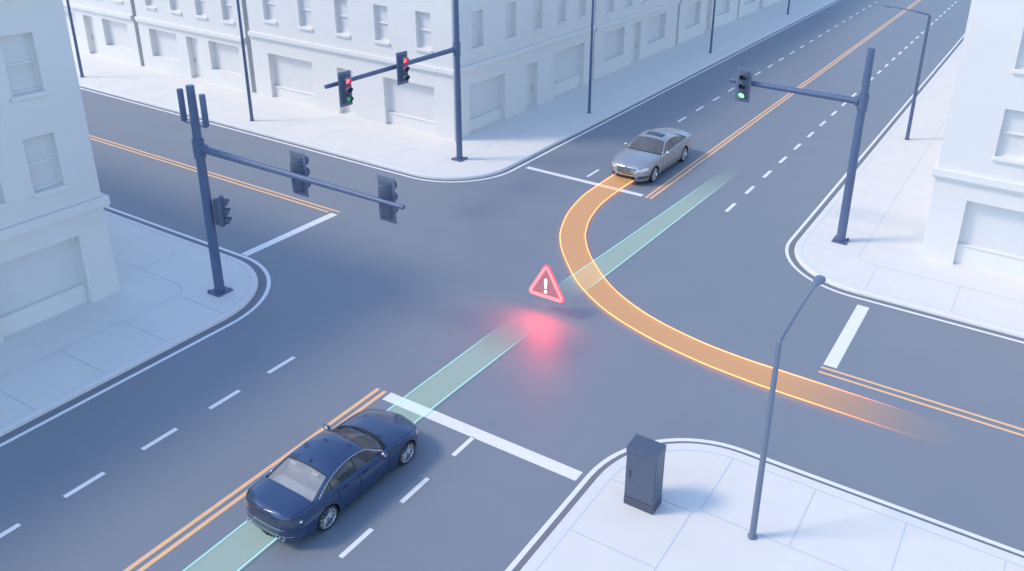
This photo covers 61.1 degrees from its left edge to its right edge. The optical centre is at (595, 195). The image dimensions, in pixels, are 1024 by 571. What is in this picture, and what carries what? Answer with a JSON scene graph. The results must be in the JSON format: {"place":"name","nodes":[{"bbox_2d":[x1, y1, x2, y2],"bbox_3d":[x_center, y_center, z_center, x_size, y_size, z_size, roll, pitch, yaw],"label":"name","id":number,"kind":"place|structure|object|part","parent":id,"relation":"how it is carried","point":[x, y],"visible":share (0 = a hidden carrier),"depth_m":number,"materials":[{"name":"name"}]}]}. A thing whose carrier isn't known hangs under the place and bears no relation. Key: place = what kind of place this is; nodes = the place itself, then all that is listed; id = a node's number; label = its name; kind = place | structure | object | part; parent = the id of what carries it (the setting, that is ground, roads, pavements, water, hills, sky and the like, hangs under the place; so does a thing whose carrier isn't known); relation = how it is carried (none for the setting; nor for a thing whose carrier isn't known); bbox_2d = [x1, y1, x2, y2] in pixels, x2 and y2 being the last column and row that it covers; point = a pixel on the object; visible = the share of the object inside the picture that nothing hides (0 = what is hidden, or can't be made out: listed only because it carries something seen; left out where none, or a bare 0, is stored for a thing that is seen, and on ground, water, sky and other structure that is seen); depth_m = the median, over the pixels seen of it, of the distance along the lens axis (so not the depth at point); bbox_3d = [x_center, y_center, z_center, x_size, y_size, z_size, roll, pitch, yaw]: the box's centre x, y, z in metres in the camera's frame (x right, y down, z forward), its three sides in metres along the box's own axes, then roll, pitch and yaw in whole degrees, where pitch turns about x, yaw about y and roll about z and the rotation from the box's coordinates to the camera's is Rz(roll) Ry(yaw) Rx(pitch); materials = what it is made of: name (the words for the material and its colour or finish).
{"place":"outdoors","nodes":[
{"label":"outdoors","id":0,"kind":"place"},
{"bbox_2d":[0,214,249,425],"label":"sidewalk","id":1,"kind":"structure","parent":0,"point":[162,295],"depth_m":27.60,"materials":[{"name":"white concrete"}]},
{"bbox_2d":[0,0,119,342],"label":"building","id":2,"kind":"structure","parent":1,"relation":"on","point":[56,255],"depth_m":26.33,"materials":[{"name":"paint"}]},
{"bbox_2d":[0,195,9,209],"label":"window","id":3,"kind":"structure","parent":2,"relation":"in","point":[4,205],"depth_m":25.32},
{"bbox_2d":[0,33,48,101],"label":"window","id":4,"kind":"structure","parent":2,"relation":"in","point":[16,49],"depth_m":25.13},
{"bbox_2d":[0,238,87,337],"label":"shop window","id":5,"kind":"structure","parent":2,"relation":"in","point":[40,285],"depth_m":27.16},
{"bbox_2d":[22,133,68,198],"bbox_3d":[-16.815,-0.945,26.189,0.370,1.840,1.040,14,25,26],"label":"window","id":6,"kind":"structure","parent":2,"relation":"in","point":[39,151],"depth_m":26.30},
{"bbox_2d":[176,84,404,296],"bbox_3d":[-9.206,0.730,26.585,9.073,7.280,0.857,13,25,25],"label":"traffic light","id":7,"kind":"object","parent":1,"relation":"on","point":[298,173],"visible":1,"depth_m":26.86,"materials":[{"name":"paint"}]},
{"bbox_2d":[72,0,830,174],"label":"sidewalk","id":8,"kind":"structure","parent":0,"point":[496,144],"depth_m":49.47,"materials":[{"name":"white concrete"}]},
{"bbox_2d":[66,0,84,77],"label":"street lamp","id":9,"kind":"object","parent":8,"relation":"on","point":[75,42],"visible":1,"depth_m":52.22,"materials":[{"name":"metal"}]},
{"bbox_2d":[63,0,143,65],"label":"building","id":10,"kind":"structure","parent":8,"relation":"on","point":[106,28],"depth_m":56.81,"materials":[{"name":"paint"}]},
{"bbox_2d":[65,11,78,36],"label":"shop window","id":11,"kind":"structure","parent":10,"relation":"in","point":[66,12],"depth_m":58.96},
{"bbox_2d":[87,16,98,53],"bbox_3d":[-33.683,-10.800,57.934,1.070,2.650,0.120,14,25,26],"label":"door","id":12,"kind":"structure","parent":10,"relation":"in","point":[90,20],"depth_m":58.15,"materials":[{"name":"paint"}]},
{"bbox_2d":[106,20,130,48],"bbox_3d":[-31.170,-10.604,56.552,2.650,1.780,0.070,14,25,26],"label":"shop window","id":13,"kind":"structure","parent":10,"relation":"in","point":[118,33],"depth_m":56.72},
{"bbox_2d":[133,0,254,91],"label":"building","id":14,"kind":"structure","parent":8,"relation":"on","point":[200,39],"depth_m":52.57,"materials":[{"name":"paint"}]},
{"bbox_2d":[144,0,155,9],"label":"window","id":15,"kind":"structure","parent":14,"relation":"in","point":[150,2],"depth_m":53.74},
{"bbox_2d":[153,29,179,59],"bbox_3d":[-26.987,-9.555,54.443,2.650,1.780,0.070,14,25,26],"label":"shop window","id":16,"kind":"structure","parent":14,"relation":"in","point":[166,45],"depth_m":54.58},
{"bbox_2d":[169,0,181,14],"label":"window","id":17,"kind":"structure","parent":14,"relation":"in","point":[176,4],"depth_m":52.70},
{"bbox_2d":[190,37,202,78],"bbox_3d":[-24.621,-8.527,53.365,1.070,2.650,0.120,14,25,26],"label":"door","id":18,"kind":"structure","parent":14,"relation":"in","point":[194,43],"depth_m":53.54,"materials":[{"name":"paint"}]},
{"bbox_2d":[194,0,207,19],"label":"window","id":19,"kind":"structure","parent":14,"relation":"in","point":[201,3],"depth_m":51.61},
{"bbox_2d":[212,41,241,73],"bbox_3d":[-22.108,-8.332,51.982,2.650,1.780,0.070,14,25,26],"label":"shop window","id":20,"kind":"structure","parent":14,"relation":"in","point":[227,58],"depth_m":52.11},
{"bbox_2d":[221,0,234,24],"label":"window","id":21,"kind":"structure","parent":14,"relation":"in","point":[227,3],"depth_m":50.53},
{"bbox_2d":[236,0,254,120],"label":"street lamp","id":22,"kind":"object","parent":8,"relation":"on","point":[245,66],"visible":1,"depth_m":45.35,"materials":[{"name":"metal"}]},
{"bbox_2d":[324,0,467,161],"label":"traffic light","id":23,"kind":"object","parent":8,"relation":"on","point":[346,79],"visible":1,"depth_m":37.99,"materials":[{"name":"paint"}]},
{"bbox_2d":[587,0,593,112],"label":"street lamp","id":24,"kind":"object","parent":8,"relation":"on","point":[590,67],"visible":1,"depth_m":48.98,"materials":[{"name":"metal"}]},
{"bbox_2d":[592,0,679,79],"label":"building","id":25,"kind":"structure","parent":8,"relation":"on","point":[627,32],"depth_m":60.18,"materials":[{"name":"paint"}]},
{"bbox_2d":[606,0,614,14],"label":"window","id":26,"kind":"structure","parent":25,"relation":"in","point":[608,7],"depth_m":57.12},
{"bbox_2d":[603,28,620,58],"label":"shop window","id":27,"kind":"structure","parent":25,"relation":"in","point":[612,39],"depth_m":58.97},
{"bbox_2d":[625,0,633,8],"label":"window","id":28,"kind":"structure","parent":25,"relation":"in","point":[627,2],"depth_m":59.34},
{"bbox_2d":[631,22,637,61],"bbox_3d":[2.663,-10.955,61.575,0.120,2.880,1.420,14,25,26],"label":"door","id":29,"kind":"structure","parent":25,"relation":"in","point":[635,26],"depth_m":61.91,"materials":[{"name":"paint"}]},
{"bbox_2d":[647,14,662,41],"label":"shop window","id":30,"kind":"structure","parent":25,"relation":"in","point":[654,23],"depth_m":64.44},
{"bbox_2d":[675,0,737,43],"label":"building","id":31,"kind":"structure","parent":8,"relation":"on","point":[694,18],"depth_m":71.06,"materials":[{"name":"paint"}]},
{"bbox_2d":[685,2,697,26],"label":"shop window","id":32,"kind":"structure","parent":31,"relation":"in","point":[691,12],"depth_m":70.07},
{"bbox_2d":[704,0,709,30],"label":"door","id":33,"kind":"structure","parent":31,"relation":"in","point":[708,1],"depth_m":73.02,"materials":[{"name":"paint"}]},
{"bbox_2d":[716,0,726,14],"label":"shop window","id":34,"kind":"structure","parent":31,"relation":"in","point":[722,4],"depth_m":75.60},
{"bbox_2d":[709,0,715,52],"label":"street lamp","id":35,"kind":"object","parent":8,"relation":"on","point":[711,38],"visible":1,"depth_m":64.90,"materials":[{"name":"metal"}]},
{"bbox_2d":[737,0,779,17],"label":"building","id":36,"kind":"structure","parent":8,"relation":"on","point":[745,7],"depth_m":81.43,"materials":[{"name":"paint"}]},
{"bbox_2d":[0,0,1023,570],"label":"road","id":37,"kind":"structure","parent":0,"point":[358,304],"depth_m":27.31,"materials":[{"name":"grey asphalt"}]},
{"bbox_2d":[0,210,257,436],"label":"kerb","id":38,"kind":"structure","parent":37,"relation":"on","point":[43,409],"depth_m":26.16,"materials":[{"name":"concrete"}]},
{"bbox_2d":[0,208,266,443],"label":"gutter","id":39,"kind":"object","parent":37,"relation":"on","point":[262,284],"visible":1,"depth_m":26.74,"materials":[{"name":"grey concrete"}]},
{"bbox_2d":[245,409,417,541],"bbox_3d":[-6.279,6.523,21.040,2.185,1.330,4.567,15,26,27],"label":"car","id":40,"kind":"object","parent":37,"relation":"on","point":[320,481],"visible":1,"depth_m":20.20,"materials":[{"name":"blue paint"}]},
{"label":"rear window","id":41,"kind":"part","parent":40,"relation":"part of","materials":[{"name":"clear glass"}]},
{"bbox_3d":[-5.763,6.957,20.239,0.065,0.620,0.660,15,26,27],"label":"door","id":42,"kind":"part","parent":40,"relation":"part of","materials":[{"name":"blue paint"}]},
{"bbox_3d":[-5.350,6.706,20.913,0.065,0.605,0.994,15,26,27],"label":"door","id":43,"kind":"part","parent":40,"relation":"part of","materials":[{"name":"blue paint"}]},
{"bbox_2d":[183,342,503,570],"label":"light strip","id":44,"kind":"object","parent":37,"relation":"on","point":[387,410],"visible":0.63,"depth_m":24.07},
{"bbox_2d":[245,0,595,140],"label":"building","id":45,"kind":"structure","parent":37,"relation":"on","point":[518,56],"depth_m":46.97,"materials":[{"name":"paint"}]},
{"bbox_2d":[262,0,276,24],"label":"window","id":46,"kind":"structure","parent":45,"relation":"in","point":[270,6],"depth_m":48.80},
{"bbox_2d":[272,54,314,105],"bbox_3d":[-17.321,-6.703,49.711,3.500,2.660,0.270,14,25,26],"label":"shop window","id":47,"kind":"structure","parent":45,"relation":"in","point":[293,78],"depth_m":49.80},
{"bbox_2d":[298,0,312,30],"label":"window","id":48,"kind":"structure","parent":45,"relation":"in","point":[305,4],"depth_m":47.49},
{"bbox_2d":[334,0,349,37],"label":"window","id":49,"kind":"structure","parent":45,"relation":"in","point":[342,10],"depth_m":46.23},
{"bbox_2d":[341,68,354,114],"bbox_3d":[-13.652,-5.776,47.832,1.150,2.650,0.120,14,25,26],"label":"door","id":50,"kind":"structure","parent":45,"relation":"in","point":[350,109],"depth_m":48.20,"materials":[{"name":"paint"}]},
{"bbox_2d":[373,5,389,45],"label":"window","id":51,"kind":"structure","parent":45,"relation":"in","point":[381,11],"depth_m":45.01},
{"bbox_2d":[387,78,435,133],"bbox_3d":[-9.719,-4.796,45.877,3.450,2.660,0.270,14,25,26],"label":"shop window","id":52,"kind":"structure","parent":45,"relation":"in","point":[411,105],"depth_m":45.95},
{"bbox_2d":[415,12,431,52],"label":"window","id":53,"kind":"structure","parent":45,"relation":"in","point":[424,24],"depth_m":43.76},
{"bbox_2d":[472,10,485,50],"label":"window","id":54,"kind":"structure","parent":45,"relation":"in","point":[475,14],"depth_m":44.70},
{"bbox_2d":[469,75,502,131],"bbox_3d":[-6.096,-5.060,46.854,0.270,2.670,3.250,14,25,26],"label":"shop window","id":55,"kind":"structure","parent":45,"relation":"in","point":[485,96],"depth_m":47.02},
{"bbox_2d":[506,2,517,40],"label":"window","id":56,"kind":"structure","parent":45,"relation":"in","point":[509,6],"depth_m":47.17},
{"bbox_2d":[526,63,533,107],"bbox_3d":[-3.940,-6.455,50.378,0.120,2.680,1.170,14,25,26],"label":"door","id":57,"kind":"structure","parent":45,"relation":"in","point":[530,68],"depth_m":50.65,"materials":[{"name":"paint"}]},
{"bbox_2d":[533,0,544,32],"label":"window","id":58,"kind":"structure","parent":45,"relation":"in","point":[536,2],"depth_m":49.46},
{"bbox_2d":[557,0,567,25],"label":"window","id":59,"kind":"structure","parent":45,"relation":"in","point":[560,2],"depth_m":51.64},
{"bbox_2d":[554,44,580,95],"bbox_3d":[-1.872,-7.882,53.825,0.270,2.840,3.600,14,25,26],"label":"shop window","id":60,"kind":"structure","parent":45,"relation":"in","point":[567,75],"depth_m":54.03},
{"bbox_2d":[577,0,587,19],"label":"window","id":61,"kind":"structure","parent":45,"relation":"in","point":[580,2],"depth_m":53.64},
{"bbox_2d":[79,0,836,179],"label":"kerb","id":62,"kind":"structure","parent":37,"relation":"on","point":[522,158],"depth_m":46.02,"materials":[{"name":"concrete"}]},
{"bbox_2d":[80,0,838,180],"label":"gutter","id":63,"kind":"object","parent":37,"relation":"on","point":[548,149],"visible":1,"depth_m":46.18,"materials":[{"name":"grey concrete"}]},
{"bbox_2d":[0,2,955,557],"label":"lane marking","id":64,"kind":"object","parent":37,"relation":"on","point":[370,530],"visible":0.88,"depth_m":22.63,"materials":[{"name":"white paint"}]},
{"bbox_2d":[0,0,1023,570],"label":"edge line","id":65,"kind":"object","parent":37,"relation":"on","point":[554,516],"visible":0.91,"depth_m":26.36,"materials":[{"name":"white paint"}]},
{"bbox_2d":[573,193,706,282],"bbox_3d":[3.317,0.872,37.188,1.106,0.047,17.956,15,26,28],"label":"light strip","id":66,"kind":"object","parent":37,"relation":"on","point":[636,231],"visible":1,"depth_m":34.85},
{"bbox_2d":[612,127,691,181],"bbox_3d":[2.829,-2.204,42.474,2.516,1.658,5.866,14,25,26],"label":"car","id":67,"kind":"object","parent":37,"relation":"on","point":[649,155],"visible":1,"depth_m":41.40,"materials":[{"name":"silver metal"}]},
{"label":"side window","id":68,"kind":"part","parent":67,"relation":"part of","materials":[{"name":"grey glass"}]},
{"bbox_3d":[3.554,-1.753,41.743,0.068,0.752,1.277,14,25,26],"label":"door","id":69,"kind":"part","parent":67,"relation":"part of","materials":[{"name":"silver metal"}]},
{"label":"side window","id":70,"kind":"part","parent":67,"relation":"part of","materials":[{"name":"grey glass"}]},
{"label":"door","id":71,"kind":"part","parent":67,"relation":"part of","materials":[{"name":"silver metal"}]},
{"bbox_2d":[560,175,819,401],"bbox_3d":[3.107,3.301,31.291,6.853,0.050,21.616,-9,25,-25],"label":"light strip","id":72,"kind":"object","parent":37,"relation":"on","point":[665,324],"visible":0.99,"depth_m":28.31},
{"bbox_2d":[512,441,1023,570],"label":"edge line","id":73,"kind":"object","parent":37,"relation":"on","point":[553,525],"visible":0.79,"depth_m":21.09,"materials":[{"name":"white paint"}]},
{"bbox_2d":[520,443,1023,570],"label":"kerb","id":74,"kind":"structure","parent":37,"relation":"on","point":[542,553],"depth_m":20.91,"materials":[{"name":"concrete"}]},
{"bbox_2d":[788,37,1023,341],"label":"edge line","id":75,"kind":"object","parent":37,"relation":"on","point":[792,245],"visible":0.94,"depth_m":34.76,"materials":[{"name":"white paint"}]},
{"bbox_2d":[794,41,1023,337],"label":"kerb","id":76,"kind":"structure","parent":37,"relation":"on","point":[805,264],"depth_m":31.92,"materials":[{"name":"concrete"}]},
{"bbox_2d":[529,265,563,302],"bbox_3d":[-1.645,2.894,28.719,1.398,1.243,0.151,14,25,26],"label":"warning sign","id":77,"kind":"object","parent":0,"point":[554,282],"visible":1,"depth_m":28.65,"materials":[{"name":"red"}]},
{"bbox_2d":[537,451,1023,570],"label":"sidewalk","id":78,"kind":"structure","parent":0,"point":[699,519],"depth_m":20.09,"materials":[{"name":"white concrete"}]},
{"bbox_2d":[623,434,665,514],"bbox_3d":[1.165,6.675,20.547,0.792,1.730,0.535,14,25,26],"label":"utility cabinet","id":79,"kind":"object","parent":78,"relation":"on","point":[645,460],"visible":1,"depth_m":20.32,"materials":[{"name":"metal"}]},
{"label":"door","id":80,"kind":"part","parent":79,"relation":"part of","materials":[{"name":"paint"}]},
{"bbox_2d":[747,275,825,539],"bbox_3d":[4.488,4.922,20.177,0.300,5.500,3.248,14,25,26],"label":"street lamp","id":81,"kind":"object","parent":78,"relation":"on","point":[817,281],"visible":1,"depth_m":18.98,"materials":[{"name":"metal"}]},
{"bbox_2d":[802,47,1023,330],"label":"sidewalk","id":82,"kind":"structure","parent":0,"point":[879,251],"depth_m":35.44,"materials":[{"name":"white concrete"}]},
{"bbox_2d":[729,47,875,244],"bbox_3d":[7.871,-2.310,34.627,5.703,8.000,0.777,13,25,24],"label":"traffic light","id":83,"kind":"object","parent":82,"relation":"on","point":[743,81],"visible":1,"depth_m":33.92,"materials":[{"name":"paint"}]},
{"bbox_2d":[883,5,930,139],"bbox_3d":[16.527,-6.702,47.213,2.683,7.090,0.300,19,28,35],"label":"street lamp","id":84,"kind":"object","parent":82,"relation":"on","point":[917,82],"visible":1,"depth_m":46.42,"materials":[{"name":"metal"}]},
{"bbox_2d":[920,0,1023,278],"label":"building","id":85,"kind":"structure","parent":82,"relation":"on","point":[975,218],"depth_m":31.72,"materials":[{"name":"paint"}]},
{"bbox_2d":[954,201,1023,278],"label":"shop window","id":86,"kind":"structure","parent":85,"relation":"in","point":[991,238],"depth_m":32.83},
{"bbox_2d":[992,109,1023,165],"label":"window","id":87,"kind":"structure","parent":85,"relation":"in","point":[1011,137],"depth_m":31.28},
{"bbox_2d":[1012,31,1023,74],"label":"window","id":88,"kind":"structure","parent":85,"relation":"in","point":[1020,59],"depth_m":30.26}
]}

